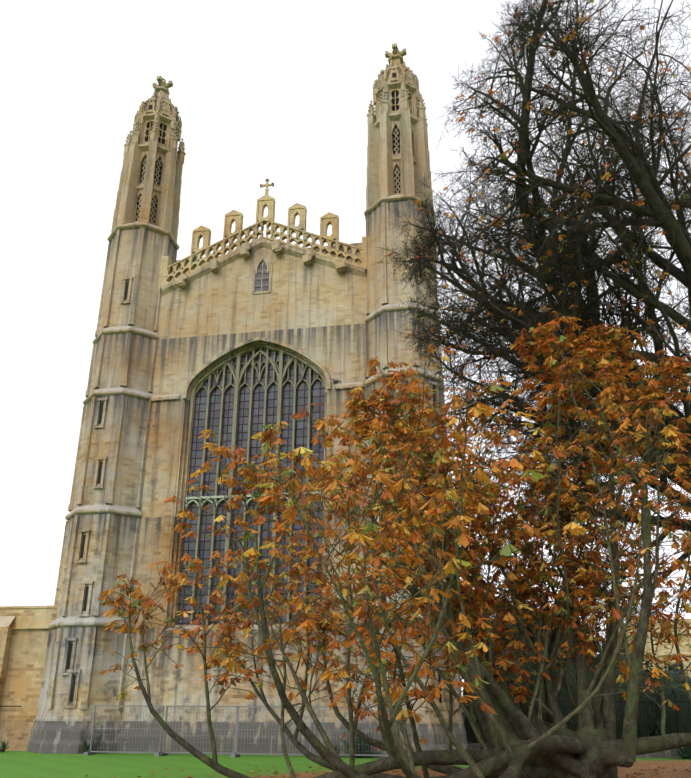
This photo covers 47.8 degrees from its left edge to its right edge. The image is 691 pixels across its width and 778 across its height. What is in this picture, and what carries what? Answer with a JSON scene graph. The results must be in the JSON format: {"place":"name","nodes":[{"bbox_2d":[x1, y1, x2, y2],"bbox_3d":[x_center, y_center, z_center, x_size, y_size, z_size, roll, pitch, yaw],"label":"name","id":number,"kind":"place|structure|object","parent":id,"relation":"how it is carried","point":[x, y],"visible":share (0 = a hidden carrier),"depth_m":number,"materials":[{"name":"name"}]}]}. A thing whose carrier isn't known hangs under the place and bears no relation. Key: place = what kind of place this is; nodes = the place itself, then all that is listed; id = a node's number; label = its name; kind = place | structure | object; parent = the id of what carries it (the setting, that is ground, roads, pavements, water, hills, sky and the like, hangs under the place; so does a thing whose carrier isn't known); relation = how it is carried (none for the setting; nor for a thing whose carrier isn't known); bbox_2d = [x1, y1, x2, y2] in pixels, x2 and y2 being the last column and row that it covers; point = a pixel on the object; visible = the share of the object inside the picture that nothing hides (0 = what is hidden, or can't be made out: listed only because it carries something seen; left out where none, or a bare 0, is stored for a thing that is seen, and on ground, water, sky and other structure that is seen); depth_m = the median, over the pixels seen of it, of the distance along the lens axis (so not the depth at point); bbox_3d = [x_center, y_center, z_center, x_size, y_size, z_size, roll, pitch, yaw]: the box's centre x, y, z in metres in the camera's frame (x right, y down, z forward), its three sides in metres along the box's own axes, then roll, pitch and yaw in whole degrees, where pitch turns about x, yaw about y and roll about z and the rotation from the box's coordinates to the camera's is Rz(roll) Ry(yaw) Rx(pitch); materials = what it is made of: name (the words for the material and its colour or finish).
{"place":"outdoors","nodes":[
{"label":"outdoors","id":0,"kind":"place"},
{"bbox_2d":[0,605,53,750],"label":"side wall","id":1,"kind":"structure","parent":0,"point":[24,632],"depth_m":40.96,"materials":[{"name":"stone"}]},
{"bbox_2d":[0,711,690,777],"bbox_3d":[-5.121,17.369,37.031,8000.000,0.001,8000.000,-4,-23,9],"label":"ground","id":2,"kind":"structure","parent":0,"point":[19,764],"depth_m":29.23,"materials":[{"name":"green plant"}]},
{"bbox_2d":[26,76,185,753],"bbox_3d":[-13.115,-2.024,47.465,4.960,43.750,4.960,-4,-23,9],"label":"turret","id":3,"kind":"object","parent":2,"relation":"on","point":[105,515],"visible":0.96,"depth_m":43.26,"materials":[{"name":"stone"}]},
{"bbox_2d":[67,282,128,701],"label":"tower windows","id":4,"kind":"structure","parent":3,"relation":"attached to","point":[81,556],"depth_m":40.15,"materials":[{"name":"grey glass"}]},
{"bbox_2d":[136,158,160,222],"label":"tower openings","id":5,"kind":"object","parent":3,"relation":"attached to","point":[138,212],"visible":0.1,"depth_m":51.01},
{"bbox_2d":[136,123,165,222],"bbox_3d":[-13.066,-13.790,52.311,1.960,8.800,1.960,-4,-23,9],"label":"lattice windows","id":6,"kind":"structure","parent":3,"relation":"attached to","point":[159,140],"depth_m":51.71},
{"bbox_2d":[83,705,389,758],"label":"temporary fence panels","id":7,"kind":"object","parent":2,"relation":"on","point":[235,754],"visible":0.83,"depth_m":35.43,"materials":[{"name":"silver metal"}]},
{"bbox_2d":[116,238,367,755],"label":"chapel wall","id":8,"kind":"structure","parent":2,"relation":"on","point":[309,311],"depth_m":43.60,"materials":[{"name":"stone"}]},
{"bbox_2d":[185,491,322,508],"bbox_3d":[-4.988,6.067,42.202,7.700,0.690,0.270,-4,-23,9],"label":"transom","id":9,"kind":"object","parent":8,"relation":"attached to","point":[207,498],"depth_m":42.51,"materials":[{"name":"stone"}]},
{"bbox_2d":[190,347,324,624],"bbox_3d":[-4.989,4.778,42.696,7.729,15.600,0.340,-4,-23,9],"label":"tracery window","id":10,"kind":"structure","parent":8,"relation":"attached to","point":[238,377],"depth_m":44.01,"materials":[{"name":"stone"}]},
{"bbox_2d":[177,349,324,624],"bbox_3d":[-4.959,4.842,42.850,7.700,15.600,0.001,-4,-23,9],"label":"window glass","id":11,"kind":"object","parent":10,"relation":"in","point":[301,431],"visible":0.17,"depth_m":43.37,"materials":[{"name":"grey glass"}]},
{"bbox_2d":[251,255,271,294],"bbox_3d":[-5.030,-6.921,46.982,1.230,2.680,0.100,-4,-23,9],"label":"gable window frame","id":12,"kind":"object","parent":8,"relation":"attached to","point":[262,258],"visible":1,"depth_m":46.99,"materials":[{"name":"beige stone"}]},
{"bbox_2d":[254,261,268,291],"bbox_3d":[-5.023,-6.907,47.016,1.050,2.500,0.001,-4,-23,9],"label":"gable window glass","id":13,"kind":"object","parent":12,"relation":"in","point":[265,283],"visible":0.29,"depth_m":46.89,"materials":[{"name":"grey glass"}]},
{"bbox_2d":[158,179,369,287],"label":"gable parapet","id":14,"kind":"structure","parent":8,"relation":"on","point":[268,201],"depth_m":48.10,"materials":[{"name":"stone"}]},
{"bbox_2d":[0,728,690,758],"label":"plants","id":15,"kind":"object","parent":2,"relation":"on","point":[360,746],"visible":0.52,"depth_m":35.03,"materials":[{"name":"green plant"}]},
{"bbox_2d":[61,763,690,777],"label":"fallen leaves","id":16,"kind":"object","parent":2,"relation":"on","point":[277,772],"visible":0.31,"depth_m":26.13,"materials":[{"name":"brown plant"}]},
{"bbox_2d":[98,311,690,777],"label":"chestnut tree","id":17,"kind":"object","parent":2,"relation":"on","point":[384,539],"depth_m":18.37,"materials":[{"name":"orange plant"}]},
{"bbox_2d":[361,43,468,757],"bbox_3d":[3.322,-3.090,44.713,4.960,43.750,4.960,-4,-23,9],"label":"turret","id":18,"kind":"object","parent":2,"relation":"on","point":[385,344],"visible":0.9,"depth_m":44.71,"materials":[{"name":"stone"}]},
{"bbox_2d":[391,92,409,192],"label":"turret window","id":19,"kind":"structure","parent":18,"relation":"attached to","point":[393,109],"depth_m":48.88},
{"bbox_2d":[393,127,411,192],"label":"tower openings","id":20,"kind":"object","parent":18,"relation":"attached to","point":[397,153],"visible":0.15,"depth_m":47.88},
{"bbox_2d":[420,273,445,702],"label":"tower windows","id":21,"kind":"structure","parent":18,"relation":"attached to","point":[439,680],"depth_m":35.95,"materials":[{"name":"grey glass"}]},
{"bbox_2d":[377,0,690,638],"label":"chestnut branches","id":22,"kind":"object","parent":2,"relation":"on","point":[655,210],"visible":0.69,"depth_m":24.24,"materials":[{"name":"brown plant"}]},
{"bbox_2d":[461,599,690,742],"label":"yew shrubs","id":23,"kind":"object","parent":2,"relation":"on","point":[569,680],"depth_m":40.04,"materials":[{"name":"green plant"}]},
{"bbox_2d":[468,743,685,757],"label":"railing dwarf wall","id":24,"kind":"structure","parent":2,"relation":"on","point":[663,754],"depth_m":35.69,"materials":[{"name":"stone"}]},
{"bbox_2d":[464,688,690,742],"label":"iron railings","id":25,"kind":"object","parent":24,"relation":"on","point":[673,691],"visible":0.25,"depth_m":36.65,"materials":[{"name":"black metal"}]},
{"bbox_2d":[0,0,690,695],"label":"sky","id":26,"kind":"structure","parent":0,"point":[280,92],"materials":[{"name":"white"}]},
{"bbox_2d":[618,619,690,677],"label":"stone building","id":27,"kind":"structure","parent":0,"point":[662,650],"depth_m":82.42,"materials":[{"name":"beige stone"}]},
{"bbox_2d":[668,664,683,672],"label":"building windows","id":28,"kind":"structure","parent":27,"relation":"attached to","point":[679,671],"depth_m":81.54,"materials":[{"name":"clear glass"}]}
]}

